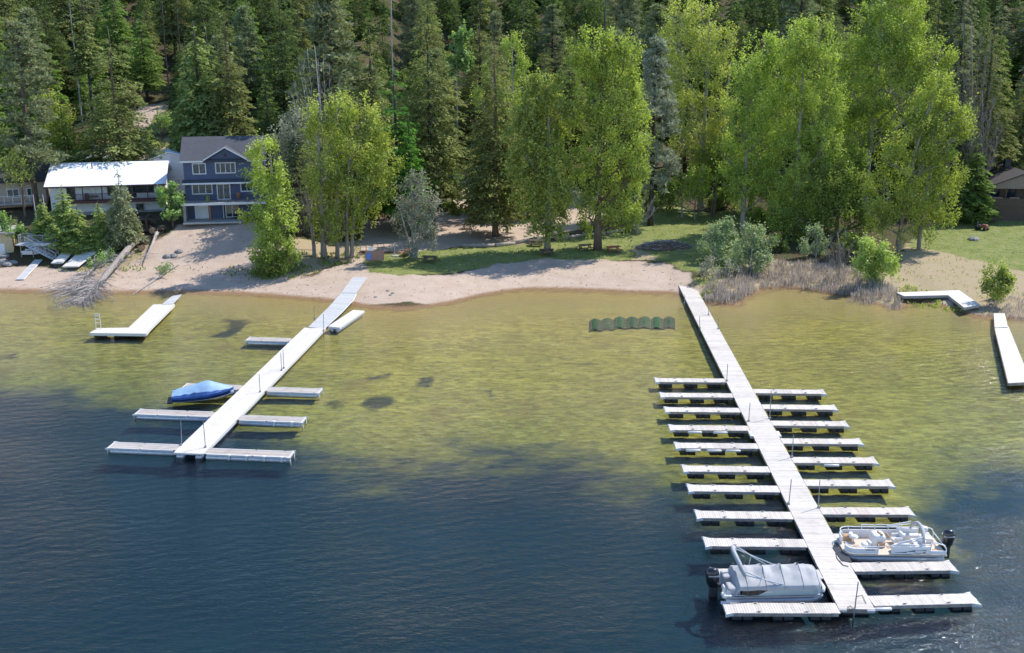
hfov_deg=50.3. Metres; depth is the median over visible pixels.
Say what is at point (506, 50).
cottonwood tree
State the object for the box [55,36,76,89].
fir tree
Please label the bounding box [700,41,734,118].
fir tree
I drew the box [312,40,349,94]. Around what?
fir tree
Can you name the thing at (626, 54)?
cottonwood tree
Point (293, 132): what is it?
grey tree
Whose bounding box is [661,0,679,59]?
fir tree
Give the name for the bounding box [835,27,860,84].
fir tree
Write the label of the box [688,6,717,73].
fir tree
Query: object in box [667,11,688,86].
pine tree
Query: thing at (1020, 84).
fir tree
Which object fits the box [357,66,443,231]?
larch tree
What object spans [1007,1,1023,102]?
fir tree
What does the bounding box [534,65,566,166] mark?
fir tree
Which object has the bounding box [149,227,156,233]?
log round
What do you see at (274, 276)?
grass
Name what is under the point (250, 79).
pine tree
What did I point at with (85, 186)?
house
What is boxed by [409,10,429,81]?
fir tree
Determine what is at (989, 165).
bare tree
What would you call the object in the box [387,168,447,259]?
grey willow
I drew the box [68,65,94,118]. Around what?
fir tree
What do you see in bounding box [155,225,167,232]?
tree stump
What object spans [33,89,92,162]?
maple tree
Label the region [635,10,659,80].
fir tree
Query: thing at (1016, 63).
fir tree
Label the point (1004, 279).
willow shrub
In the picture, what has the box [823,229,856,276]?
bare tree
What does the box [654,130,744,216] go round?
leafy tree
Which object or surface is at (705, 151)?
fir tree
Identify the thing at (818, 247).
willow shrub
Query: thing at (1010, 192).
window
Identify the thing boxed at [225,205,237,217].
sliding door
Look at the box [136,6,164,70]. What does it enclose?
fir tree
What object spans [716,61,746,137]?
fir tree
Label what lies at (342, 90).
fir tree
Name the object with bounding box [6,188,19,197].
window
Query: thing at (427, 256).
picnic table
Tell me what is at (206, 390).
runabout boat
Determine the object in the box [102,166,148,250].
spruce tree
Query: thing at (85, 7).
pine tree
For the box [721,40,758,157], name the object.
fir tree
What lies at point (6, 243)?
boathouse
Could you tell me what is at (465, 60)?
pine tree
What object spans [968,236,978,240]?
rock
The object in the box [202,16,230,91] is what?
fir tree
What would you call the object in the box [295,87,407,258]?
cottonwood tree
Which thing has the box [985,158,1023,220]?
cabin
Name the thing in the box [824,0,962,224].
cottonwood tree
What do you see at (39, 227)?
cedar tree
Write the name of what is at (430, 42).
fir tree
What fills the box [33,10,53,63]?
fir tree
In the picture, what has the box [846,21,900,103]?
fir tree
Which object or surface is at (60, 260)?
dock section
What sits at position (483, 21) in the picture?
fir tree
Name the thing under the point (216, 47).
pine tree
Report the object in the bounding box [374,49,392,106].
fir tree
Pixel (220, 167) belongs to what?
window
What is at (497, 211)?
fir tree
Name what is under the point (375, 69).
pine tree
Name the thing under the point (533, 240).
picnic table
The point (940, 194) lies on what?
fir tree
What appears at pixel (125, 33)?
fir tree
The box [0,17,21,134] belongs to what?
fir tree
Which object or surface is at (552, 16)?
pine tree
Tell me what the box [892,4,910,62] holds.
fir tree
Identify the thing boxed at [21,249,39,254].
dinghy
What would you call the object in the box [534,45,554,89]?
fir tree
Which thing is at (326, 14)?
pine tree
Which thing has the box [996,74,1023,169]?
fir tree
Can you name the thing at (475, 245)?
barrier log
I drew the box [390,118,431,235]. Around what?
larch tree
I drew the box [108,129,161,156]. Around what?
light bush
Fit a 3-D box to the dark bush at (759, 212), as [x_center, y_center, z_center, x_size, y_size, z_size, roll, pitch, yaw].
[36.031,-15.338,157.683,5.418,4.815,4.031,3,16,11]
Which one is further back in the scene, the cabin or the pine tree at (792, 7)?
the pine tree at (792, 7)
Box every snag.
[67,1,83,128]
[137,230,158,264]
[160,0,170,107]
[176,0,181,65]
[390,1,394,162]
[522,0,525,134]
[602,0,606,194]
[932,0,940,68]
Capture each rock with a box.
[0,253,9,258]
[0,259,7,264]
[2,262,12,265]
[170,253,177,257]
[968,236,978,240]
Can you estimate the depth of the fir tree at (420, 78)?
200.08 m
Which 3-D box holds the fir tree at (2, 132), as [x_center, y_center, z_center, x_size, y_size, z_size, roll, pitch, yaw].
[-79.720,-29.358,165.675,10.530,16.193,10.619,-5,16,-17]
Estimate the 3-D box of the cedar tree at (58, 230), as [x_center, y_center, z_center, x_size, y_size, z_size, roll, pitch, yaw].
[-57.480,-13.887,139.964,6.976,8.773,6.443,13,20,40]
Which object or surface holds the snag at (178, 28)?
on the ground at (112, 622)
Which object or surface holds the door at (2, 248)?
in the boathouse
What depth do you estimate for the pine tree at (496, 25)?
206.36 m
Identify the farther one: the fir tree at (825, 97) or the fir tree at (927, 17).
the fir tree at (927, 17)
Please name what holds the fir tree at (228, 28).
on the ground at (112, 622)
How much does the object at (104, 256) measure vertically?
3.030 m
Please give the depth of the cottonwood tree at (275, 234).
131.23 m
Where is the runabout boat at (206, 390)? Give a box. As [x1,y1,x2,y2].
[167,380,233,403]
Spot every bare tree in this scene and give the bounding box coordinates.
[281,47,339,236]
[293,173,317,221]
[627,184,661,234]
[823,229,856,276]
[952,24,1002,165]
[965,91,1004,177]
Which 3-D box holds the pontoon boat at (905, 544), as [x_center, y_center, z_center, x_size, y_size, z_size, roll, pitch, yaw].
[22.954,12.720,64.914,6.772,2.183,2.420,0,16,1]
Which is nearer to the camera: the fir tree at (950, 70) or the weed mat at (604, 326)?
the weed mat at (604, 326)
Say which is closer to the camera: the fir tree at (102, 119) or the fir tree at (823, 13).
the fir tree at (102, 119)
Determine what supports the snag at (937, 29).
on the ground at (112, 622)
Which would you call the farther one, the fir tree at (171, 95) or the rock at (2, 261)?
the fir tree at (171, 95)
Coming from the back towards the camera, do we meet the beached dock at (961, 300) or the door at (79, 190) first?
the door at (79, 190)
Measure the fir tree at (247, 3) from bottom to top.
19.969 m
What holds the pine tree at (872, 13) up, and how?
on the ground at (112, 622)
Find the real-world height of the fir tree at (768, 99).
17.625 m
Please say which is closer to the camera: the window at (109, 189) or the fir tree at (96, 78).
the window at (109, 189)
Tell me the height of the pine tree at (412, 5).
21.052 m
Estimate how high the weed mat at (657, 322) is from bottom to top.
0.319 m
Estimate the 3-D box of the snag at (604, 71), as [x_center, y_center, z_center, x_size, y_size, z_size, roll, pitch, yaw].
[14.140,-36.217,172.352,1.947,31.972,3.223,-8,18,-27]
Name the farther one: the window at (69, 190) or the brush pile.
the window at (69, 190)
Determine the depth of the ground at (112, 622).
82.64 m
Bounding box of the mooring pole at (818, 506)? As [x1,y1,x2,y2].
[817,480,819,507]
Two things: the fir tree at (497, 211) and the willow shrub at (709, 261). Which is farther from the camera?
the fir tree at (497, 211)
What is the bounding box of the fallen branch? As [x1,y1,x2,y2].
[132,261,178,294]
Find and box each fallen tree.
[35,243,115,299]
[45,236,141,310]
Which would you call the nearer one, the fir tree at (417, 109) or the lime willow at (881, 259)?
the lime willow at (881, 259)
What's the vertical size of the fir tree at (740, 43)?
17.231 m
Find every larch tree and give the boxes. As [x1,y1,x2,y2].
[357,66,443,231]
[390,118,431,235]
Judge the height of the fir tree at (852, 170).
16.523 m
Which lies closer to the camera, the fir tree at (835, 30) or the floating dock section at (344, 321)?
the floating dock section at (344, 321)
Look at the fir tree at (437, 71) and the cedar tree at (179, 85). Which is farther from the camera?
the fir tree at (437, 71)
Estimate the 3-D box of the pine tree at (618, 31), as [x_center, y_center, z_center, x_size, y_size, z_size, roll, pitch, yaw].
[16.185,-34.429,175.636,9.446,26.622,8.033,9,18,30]
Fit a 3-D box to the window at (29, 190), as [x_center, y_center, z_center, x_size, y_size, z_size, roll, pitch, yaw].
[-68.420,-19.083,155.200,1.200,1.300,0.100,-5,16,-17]
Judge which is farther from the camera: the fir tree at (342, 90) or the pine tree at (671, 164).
the fir tree at (342, 90)
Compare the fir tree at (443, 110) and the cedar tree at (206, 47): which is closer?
the cedar tree at (206, 47)
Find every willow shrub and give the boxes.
[695,215,740,265]
[697,254,741,278]
[726,217,782,276]
[796,219,830,256]
[978,256,1016,303]
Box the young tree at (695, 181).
[667,160,718,219]
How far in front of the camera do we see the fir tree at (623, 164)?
184.02 m
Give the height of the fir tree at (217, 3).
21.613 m
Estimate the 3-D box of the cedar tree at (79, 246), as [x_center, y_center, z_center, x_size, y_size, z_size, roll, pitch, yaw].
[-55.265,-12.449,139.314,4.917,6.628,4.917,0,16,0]
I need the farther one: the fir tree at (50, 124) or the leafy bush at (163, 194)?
the fir tree at (50, 124)
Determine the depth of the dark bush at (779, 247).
143.58 m
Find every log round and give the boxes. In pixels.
[138,244,144,250]
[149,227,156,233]
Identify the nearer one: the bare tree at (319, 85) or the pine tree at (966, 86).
the bare tree at (319, 85)
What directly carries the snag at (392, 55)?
on the ground at (112, 622)
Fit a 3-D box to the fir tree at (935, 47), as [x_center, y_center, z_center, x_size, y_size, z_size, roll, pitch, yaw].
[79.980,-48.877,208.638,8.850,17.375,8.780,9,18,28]
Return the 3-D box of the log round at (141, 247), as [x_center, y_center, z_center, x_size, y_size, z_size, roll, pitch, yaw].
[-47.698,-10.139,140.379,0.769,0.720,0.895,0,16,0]
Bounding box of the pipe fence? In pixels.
[360,243,401,251]
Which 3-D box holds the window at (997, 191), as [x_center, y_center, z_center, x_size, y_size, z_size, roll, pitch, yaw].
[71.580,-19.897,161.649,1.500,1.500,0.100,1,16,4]
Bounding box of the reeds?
[702,256,1023,319]
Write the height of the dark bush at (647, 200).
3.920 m
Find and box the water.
[0,288,1023,652]
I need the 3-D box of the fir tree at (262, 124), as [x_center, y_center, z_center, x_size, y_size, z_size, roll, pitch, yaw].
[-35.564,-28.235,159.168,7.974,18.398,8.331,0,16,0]
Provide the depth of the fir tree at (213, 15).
214.58 m
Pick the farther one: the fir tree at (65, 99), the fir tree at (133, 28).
the fir tree at (133, 28)
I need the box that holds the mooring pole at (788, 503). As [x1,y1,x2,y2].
[787,479,791,511]
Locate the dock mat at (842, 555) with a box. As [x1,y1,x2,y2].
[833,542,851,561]
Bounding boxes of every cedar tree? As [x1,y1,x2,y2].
[30,199,54,247]
[39,184,90,254]
[61,204,96,255]
[86,200,114,253]
[166,49,208,154]
[168,20,224,152]
[194,24,236,133]
[949,142,1001,224]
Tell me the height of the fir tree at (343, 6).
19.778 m
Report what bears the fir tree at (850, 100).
on the ground at (112, 622)
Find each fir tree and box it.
[0,0,53,102]
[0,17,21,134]
[0,106,21,157]
[0,124,15,160]
[1,0,17,55]
[4,0,21,50]
[8,74,51,154]
[32,0,100,55]
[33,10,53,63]
[33,28,69,114]
[35,5,80,96]
[37,85,62,149]
[45,99,86,172]
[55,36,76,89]
[63,0,109,124]
[68,19,166,163]
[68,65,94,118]
[74,35,108,90]
[86,86,115,142]
[90,4,107,66]
[94,0,148,85]
[120,13,167,101]
[131,12,151,53]
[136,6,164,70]
[147,0,196,59]
[162,35,199,120]
[167,37,184,95]
[171,28,226,105]
[177,0,220,65]
[182,0,232,47]
[202,2,267,160]
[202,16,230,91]
[203,3,229,48]
[214,0,242,74]
[231,1,245,53]
[235,0,271,100]
[248,0,316,130]
[250,70,285,187]
[254,74,282,133]
[257,0,282,62]
[259,31,275,78]
[264,76,344,218]
[280,0,316,102]
[281,0,324,73]
[294,0,342,61]
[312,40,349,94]
[316,0,344,68]
[325,28,354,117]
[333,0,356,41]
[339,18,407,215]
[340,30,365,95]
[340,160,369,211]
[371,21,399,82]
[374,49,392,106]
[377,70,415,161]
[379,4,478,224]
[399,53,425,107]
[403,71,426,147]
[406,0,446,82]
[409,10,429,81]
[419,36,452,107]
[424,64,466,150]
[440,155,463,202]
[442,14,511,158]
[455,28,537,236]
[459,24,488,87]
[463,0,493,51]
[464,129,492,214]
[475,34,508,117]
[489,90,515,169]
[492,95,537,214]
[515,67,530,115]
[521,27,543,84]
[531,104,563,210]
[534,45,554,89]
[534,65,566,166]
[552,50,587,174]
[554,38,593,151]
[567,19,598,126]
[610,61,656,167]
[621,129,649,201]
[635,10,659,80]
[648,3,678,145]
[649,63,688,134]
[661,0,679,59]
[684,5,723,80]
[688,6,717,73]
[690,22,725,108]
[690,111,714,178]
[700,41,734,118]
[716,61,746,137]
[717,91,745,168]
[720,74,782,213]
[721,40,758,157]
[725,13,749,87]
[730,1,769,89]
[751,69,784,143]
[760,118,788,172]
[768,29,790,87]
[779,43,810,124]
[784,69,835,204]
[787,5,820,103]
[789,84,809,149]
[802,0,837,71]
[802,57,853,146]
[807,1,853,100]
[809,74,843,154]
[825,7,844,44]
[829,66,860,152]
[831,122,878,207]
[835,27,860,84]
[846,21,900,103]
[858,1,884,76]
[861,66,902,158]
[874,85,920,191]
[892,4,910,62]
[892,20,948,128]
[896,128,943,206]
[901,61,937,141]
[915,0,944,60]
[921,15,940,62]
[926,24,943,75]
[929,59,954,149]
[940,17,977,115]
[940,165,971,224]
[942,0,975,102]
[947,12,1021,190]
[949,0,981,103]
[962,133,984,178]
[968,13,1004,94]
[976,55,1006,142]
[979,26,1013,118]
[980,0,1018,61]
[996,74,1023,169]
[996,75,1023,165]
[1006,15,1023,89]
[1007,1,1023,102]
[1012,67,1023,104]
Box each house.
[0,162,49,207]
[43,161,171,215]
[179,135,268,224]
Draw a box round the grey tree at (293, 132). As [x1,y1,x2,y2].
[265,96,319,234]
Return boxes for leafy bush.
[0,210,29,242]
[154,180,185,227]
[249,237,302,278]
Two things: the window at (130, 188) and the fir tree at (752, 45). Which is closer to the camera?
the window at (130, 188)
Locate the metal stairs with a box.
[15,194,59,259]
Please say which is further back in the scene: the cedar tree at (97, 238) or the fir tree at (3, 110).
the fir tree at (3, 110)
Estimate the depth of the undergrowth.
239.39 m
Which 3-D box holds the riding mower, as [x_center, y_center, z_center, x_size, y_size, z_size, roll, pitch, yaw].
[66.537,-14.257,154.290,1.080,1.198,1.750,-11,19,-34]
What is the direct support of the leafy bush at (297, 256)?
on the ground at (112, 622)
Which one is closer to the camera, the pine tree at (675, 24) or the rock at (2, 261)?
the rock at (2, 261)
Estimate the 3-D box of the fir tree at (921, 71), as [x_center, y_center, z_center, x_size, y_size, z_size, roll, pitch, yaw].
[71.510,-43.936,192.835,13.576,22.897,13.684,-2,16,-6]
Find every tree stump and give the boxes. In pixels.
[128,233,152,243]
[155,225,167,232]
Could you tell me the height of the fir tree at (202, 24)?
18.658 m
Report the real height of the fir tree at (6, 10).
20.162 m
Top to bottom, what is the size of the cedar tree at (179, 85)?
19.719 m
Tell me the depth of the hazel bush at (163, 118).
181.00 m
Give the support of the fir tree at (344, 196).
on the ground at (112, 622)
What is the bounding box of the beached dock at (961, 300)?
[896,290,979,309]
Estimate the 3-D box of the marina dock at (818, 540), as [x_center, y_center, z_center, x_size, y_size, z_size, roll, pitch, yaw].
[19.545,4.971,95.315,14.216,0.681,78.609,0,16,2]
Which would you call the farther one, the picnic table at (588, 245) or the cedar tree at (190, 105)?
the cedar tree at (190, 105)
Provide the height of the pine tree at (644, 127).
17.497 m
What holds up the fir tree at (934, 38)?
on the ground at (112, 622)
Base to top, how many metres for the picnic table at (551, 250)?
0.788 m
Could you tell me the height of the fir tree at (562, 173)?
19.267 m
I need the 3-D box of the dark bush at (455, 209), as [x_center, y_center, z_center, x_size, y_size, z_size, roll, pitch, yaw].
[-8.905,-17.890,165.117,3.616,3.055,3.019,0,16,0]
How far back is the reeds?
128.61 m
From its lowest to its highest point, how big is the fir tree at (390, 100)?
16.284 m
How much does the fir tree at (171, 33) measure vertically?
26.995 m
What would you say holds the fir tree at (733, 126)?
on the ground at (112, 622)
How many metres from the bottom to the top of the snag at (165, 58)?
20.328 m
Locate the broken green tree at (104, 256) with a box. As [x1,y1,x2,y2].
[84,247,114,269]
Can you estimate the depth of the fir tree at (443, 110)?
185.17 m
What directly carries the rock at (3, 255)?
on the ground at (112, 622)
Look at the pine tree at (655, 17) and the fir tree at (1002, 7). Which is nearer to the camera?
the pine tree at (655, 17)
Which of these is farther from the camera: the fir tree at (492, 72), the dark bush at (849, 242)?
the fir tree at (492, 72)
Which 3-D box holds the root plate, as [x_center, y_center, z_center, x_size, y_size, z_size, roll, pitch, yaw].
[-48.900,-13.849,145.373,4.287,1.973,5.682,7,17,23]
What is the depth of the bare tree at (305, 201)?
140.66 m
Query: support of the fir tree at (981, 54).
on the ground at (112, 622)
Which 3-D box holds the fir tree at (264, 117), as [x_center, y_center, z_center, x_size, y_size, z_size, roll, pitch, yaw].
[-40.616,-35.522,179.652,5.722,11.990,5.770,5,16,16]
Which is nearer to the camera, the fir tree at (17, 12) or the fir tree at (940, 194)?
the fir tree at (940, 194)
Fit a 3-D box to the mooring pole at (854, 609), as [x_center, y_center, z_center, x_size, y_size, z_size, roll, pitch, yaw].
[18.224,14.777,57.940,0.194,2.673,0.160,0,16,0]
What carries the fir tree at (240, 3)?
on the ground at (112, 622)
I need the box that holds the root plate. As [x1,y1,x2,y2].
[131,213,164,231]
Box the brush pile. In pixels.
[632,239,696,250]
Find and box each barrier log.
[462,243,494,246]
[495,241,515,246]
[515,237,536,243]
[554,234,583,240]
[605,228,625,234]
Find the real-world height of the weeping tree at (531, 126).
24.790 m
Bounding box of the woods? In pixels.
[0,0,1023,77]
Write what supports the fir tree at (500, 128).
on the ground at (112, 622)
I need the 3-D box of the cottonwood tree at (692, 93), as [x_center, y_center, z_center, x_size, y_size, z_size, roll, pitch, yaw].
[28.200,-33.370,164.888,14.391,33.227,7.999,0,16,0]
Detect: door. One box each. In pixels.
[0,243,4,253]
[77,188,84,199]
[169,179,180,192]
[194,205,208,218]
[216,184,230,199]
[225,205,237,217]
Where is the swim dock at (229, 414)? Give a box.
[105,277,366,465]
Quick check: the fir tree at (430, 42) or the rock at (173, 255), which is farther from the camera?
the fir tree at (430, 42)
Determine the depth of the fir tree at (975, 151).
158.83 m
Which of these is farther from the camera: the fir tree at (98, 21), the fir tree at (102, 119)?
the fir tree at (98, 21)
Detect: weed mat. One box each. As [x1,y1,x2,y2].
[589,318,600,331]
[601,318,612,330]
[614,317,625,329]
[626,316,637,329]
[639,316,650,328]
[651,317,662,329]
[663,317,674,329]
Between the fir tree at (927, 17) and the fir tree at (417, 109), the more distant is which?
the fir tree at (927, 17)
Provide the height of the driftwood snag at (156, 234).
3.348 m
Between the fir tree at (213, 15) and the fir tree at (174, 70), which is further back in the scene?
the fir tree at (213, 15)
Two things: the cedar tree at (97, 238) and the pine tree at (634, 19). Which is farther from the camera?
the pine tree at (634, 19)
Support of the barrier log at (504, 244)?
on the ground at (112, 622)
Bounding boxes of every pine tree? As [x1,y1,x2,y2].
[0,19,71,210]
[9,6,58,98]
[69,0,105,35]
[204,34,244,121]
[229,4,265,112]
[278,137,314,236]
[285,0,374,214]
[311,75,346,194]
[358,64,392,148]
[396,0,426,81]
[420,47,458,160]
[445,19,476,170]
[481,10,510,87]
[532,4,567,77]
[588,29,633,188]
[603,0,643,46]
[615,0,645,68]
[626,4,685,154]
[628,35,682,225]
[630,80,660,158]
[664,85,702,189]
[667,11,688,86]
[774,0,825,87]
[855,23,909,192]
[862,0,892,38]
[937,68,978,207]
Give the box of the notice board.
[365,247,383,260]
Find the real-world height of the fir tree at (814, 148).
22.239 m
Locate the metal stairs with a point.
(27, 242)
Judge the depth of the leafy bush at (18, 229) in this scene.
140.26 m
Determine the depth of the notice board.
136.13 m
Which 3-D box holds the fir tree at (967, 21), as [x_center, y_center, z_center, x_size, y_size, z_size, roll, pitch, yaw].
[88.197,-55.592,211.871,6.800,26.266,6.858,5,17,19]
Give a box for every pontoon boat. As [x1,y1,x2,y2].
[705,545,824,602]
[837,521,955,562]
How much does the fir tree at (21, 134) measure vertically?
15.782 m
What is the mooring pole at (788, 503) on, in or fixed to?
in the water
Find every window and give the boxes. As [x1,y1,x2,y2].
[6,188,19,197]
[26,188,31,196]
[66,188,74,198]
[107,187,120,194]
[127,186,136,197]
[133,186,153,192]
[136,203,143,209]
[192,163,205,174]
[192,184,212,194]
[215,162,235,173]
[240,184,252,191]
[989,189,1000,196]
[1006,189,1015,197]
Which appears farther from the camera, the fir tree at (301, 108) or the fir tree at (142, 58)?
the fir tree at (142, 58)
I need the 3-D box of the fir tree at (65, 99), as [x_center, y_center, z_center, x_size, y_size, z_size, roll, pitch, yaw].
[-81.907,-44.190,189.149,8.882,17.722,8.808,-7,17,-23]
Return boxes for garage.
[148,148,184,193]
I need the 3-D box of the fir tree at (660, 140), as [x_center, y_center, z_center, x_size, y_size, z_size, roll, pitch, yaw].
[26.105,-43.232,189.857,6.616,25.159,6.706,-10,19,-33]
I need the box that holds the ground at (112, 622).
[0,0,1023,652]
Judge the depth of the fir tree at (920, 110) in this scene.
186.47 m
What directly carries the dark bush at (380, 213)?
on the ground at (112, 622)
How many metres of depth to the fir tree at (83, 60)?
182.73 m
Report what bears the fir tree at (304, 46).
on the ground at (112, 622)
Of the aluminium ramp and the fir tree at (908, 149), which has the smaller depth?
the aluminium ramp
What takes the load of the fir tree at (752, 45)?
on the ground at (112, 622)
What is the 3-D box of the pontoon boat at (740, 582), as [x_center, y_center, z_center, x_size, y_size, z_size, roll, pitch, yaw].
[13.911,13.600,60.157,6.556,2.987,2.487,-1,16,-2]
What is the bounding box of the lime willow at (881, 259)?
[849,229,903,284]
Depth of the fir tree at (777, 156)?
179.32 m
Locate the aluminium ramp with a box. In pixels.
[16,259,42,279]
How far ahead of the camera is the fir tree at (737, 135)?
164.80 m
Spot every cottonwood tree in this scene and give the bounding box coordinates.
[235,128,303,275]
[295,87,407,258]
[469,29,535,211]
[562,21,658,249]
[656,0,745,212]
[711,24,802,236]
[749,9,851,242]
[756,34,866,215]
[778,142,882,241]
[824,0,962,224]
[853,65,978,250]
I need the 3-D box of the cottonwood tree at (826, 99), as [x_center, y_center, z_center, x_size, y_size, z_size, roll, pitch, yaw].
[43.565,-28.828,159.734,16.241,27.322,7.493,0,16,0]
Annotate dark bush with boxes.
[373,203,394,217]
[441,198,463,215]
[634,189,665,211]
[704,186,739,209]
[745,204,777,228]
[766,233,790,253]
[832,231,861,254]
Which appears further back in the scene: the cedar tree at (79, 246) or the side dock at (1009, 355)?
the cedar tree at (79, 246)
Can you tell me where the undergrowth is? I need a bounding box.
[20,0,1023,199]
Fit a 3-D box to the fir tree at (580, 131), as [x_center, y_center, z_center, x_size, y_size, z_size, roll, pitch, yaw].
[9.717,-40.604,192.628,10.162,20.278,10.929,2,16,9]
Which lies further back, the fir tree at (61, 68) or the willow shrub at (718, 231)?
the fir tree at (61, 68)
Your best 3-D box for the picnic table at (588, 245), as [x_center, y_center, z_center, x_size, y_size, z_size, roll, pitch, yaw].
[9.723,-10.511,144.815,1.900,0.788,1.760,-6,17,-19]
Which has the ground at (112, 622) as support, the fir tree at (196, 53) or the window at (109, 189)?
the fir tree at (196, 53)
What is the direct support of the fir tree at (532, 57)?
on the ground at (112, 622)
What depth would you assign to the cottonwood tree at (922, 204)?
139.97 m
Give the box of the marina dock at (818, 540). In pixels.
[654,284,981,621]
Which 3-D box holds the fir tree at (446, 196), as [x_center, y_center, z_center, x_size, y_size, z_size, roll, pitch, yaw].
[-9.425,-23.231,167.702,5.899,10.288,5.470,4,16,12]
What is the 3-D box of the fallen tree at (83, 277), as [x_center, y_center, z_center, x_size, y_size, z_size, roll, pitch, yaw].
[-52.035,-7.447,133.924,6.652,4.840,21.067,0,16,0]
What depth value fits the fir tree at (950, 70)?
167.23 m
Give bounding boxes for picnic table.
[421,255,437,262]
[529,239,543,246]
[539,248,553,255]
[576,243,593,250]
[606,245,621,252]
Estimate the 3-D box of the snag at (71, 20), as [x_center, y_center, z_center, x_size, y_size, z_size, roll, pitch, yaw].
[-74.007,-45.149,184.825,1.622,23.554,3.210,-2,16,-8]
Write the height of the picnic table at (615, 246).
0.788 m
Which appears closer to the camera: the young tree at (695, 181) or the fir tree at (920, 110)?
the young tree at (695, 181)
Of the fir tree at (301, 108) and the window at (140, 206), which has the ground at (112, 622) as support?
the fir tree at (301, 108)
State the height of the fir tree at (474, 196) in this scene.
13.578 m
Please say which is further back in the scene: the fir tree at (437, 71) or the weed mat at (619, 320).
the fir tree at (437, 71)
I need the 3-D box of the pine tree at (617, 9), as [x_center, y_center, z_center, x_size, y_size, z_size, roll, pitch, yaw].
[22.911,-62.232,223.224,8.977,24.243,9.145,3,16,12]
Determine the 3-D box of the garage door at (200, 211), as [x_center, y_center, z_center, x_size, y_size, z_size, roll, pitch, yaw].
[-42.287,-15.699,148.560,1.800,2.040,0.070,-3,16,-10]
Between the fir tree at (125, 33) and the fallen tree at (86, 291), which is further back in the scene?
the fir tree at (125, 33)
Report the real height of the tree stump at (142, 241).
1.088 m
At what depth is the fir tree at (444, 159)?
154.13 m
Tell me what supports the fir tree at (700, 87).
on the ground at (112, 622)
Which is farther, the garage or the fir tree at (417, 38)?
the fir tree at (417, 38)
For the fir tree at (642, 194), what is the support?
on the ground at (112, 622)
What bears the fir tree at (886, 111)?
on the ground at (112, 622)
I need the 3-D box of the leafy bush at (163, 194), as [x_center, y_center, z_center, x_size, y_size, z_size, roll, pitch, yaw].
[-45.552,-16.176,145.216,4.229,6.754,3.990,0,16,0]
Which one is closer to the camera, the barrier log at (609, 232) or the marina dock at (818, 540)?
the marina dock at (818, 540)
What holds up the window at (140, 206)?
in the house at (85, 186)
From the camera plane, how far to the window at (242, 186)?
148.75 m
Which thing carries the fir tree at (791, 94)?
on the ground at (112, 622)
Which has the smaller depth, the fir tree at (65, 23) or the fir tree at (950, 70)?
the fir tree at (950, 70)
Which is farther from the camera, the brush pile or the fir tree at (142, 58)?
the fir tree at (142, 58)
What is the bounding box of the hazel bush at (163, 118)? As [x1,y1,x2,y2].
[150,106,172,142]
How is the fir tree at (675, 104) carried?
on the ground at (112, 622)
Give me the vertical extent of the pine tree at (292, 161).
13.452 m
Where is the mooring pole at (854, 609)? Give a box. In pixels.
[852,582,858,626]
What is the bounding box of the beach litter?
[7,251,713,305]
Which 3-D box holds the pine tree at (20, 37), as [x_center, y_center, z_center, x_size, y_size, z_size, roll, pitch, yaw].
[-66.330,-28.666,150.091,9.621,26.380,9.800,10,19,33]
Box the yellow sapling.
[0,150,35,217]
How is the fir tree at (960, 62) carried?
on the ground at (112, 622)
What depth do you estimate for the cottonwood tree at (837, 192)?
146.99 m
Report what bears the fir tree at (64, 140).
on the ground at (112, 622)
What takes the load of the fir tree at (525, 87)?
on the ground at (112, 622)
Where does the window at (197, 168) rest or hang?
in the house at (212, 183)
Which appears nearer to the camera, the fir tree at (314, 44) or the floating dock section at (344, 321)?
the floating dock section at (344, 321)
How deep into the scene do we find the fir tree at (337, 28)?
201.98 m
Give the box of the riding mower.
[974,222,988,230]
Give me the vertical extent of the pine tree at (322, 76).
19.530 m
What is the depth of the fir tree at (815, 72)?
197.58 m
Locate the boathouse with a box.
[0,225,15,253]
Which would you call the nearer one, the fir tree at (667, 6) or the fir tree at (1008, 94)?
the fir tree at (1008, 94)
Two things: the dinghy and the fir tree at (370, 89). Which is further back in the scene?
the fir tree at (370, 89)
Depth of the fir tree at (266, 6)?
212.18 m
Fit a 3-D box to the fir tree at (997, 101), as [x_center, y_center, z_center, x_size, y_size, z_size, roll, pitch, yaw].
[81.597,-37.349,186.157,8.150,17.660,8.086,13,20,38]
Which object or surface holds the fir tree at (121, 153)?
on the ground at (112, 622)
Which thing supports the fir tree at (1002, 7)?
on the ground at (112, 622)
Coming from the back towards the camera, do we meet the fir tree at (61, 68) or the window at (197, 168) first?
the fir tree at (61, 68)
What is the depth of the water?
96.11 m
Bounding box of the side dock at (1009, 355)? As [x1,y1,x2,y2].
[994,313,1023,385]
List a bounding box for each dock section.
[51,251,71,266]
[62,250,96,269]
[328,310,364,331]
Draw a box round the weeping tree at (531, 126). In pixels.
[494,62,587,251]
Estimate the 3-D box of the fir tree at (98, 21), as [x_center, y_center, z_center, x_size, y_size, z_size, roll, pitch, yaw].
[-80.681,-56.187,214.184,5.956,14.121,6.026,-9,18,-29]
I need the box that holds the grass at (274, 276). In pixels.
[58,141,1023,313]
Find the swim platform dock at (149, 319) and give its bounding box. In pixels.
[90,294,181,336]
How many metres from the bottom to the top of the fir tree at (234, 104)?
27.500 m
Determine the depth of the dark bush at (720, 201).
170.50 m
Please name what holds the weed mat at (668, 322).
on the water
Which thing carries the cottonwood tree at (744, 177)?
on the ground at (112, 622)
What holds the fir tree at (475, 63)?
on the ground at (112, 622)

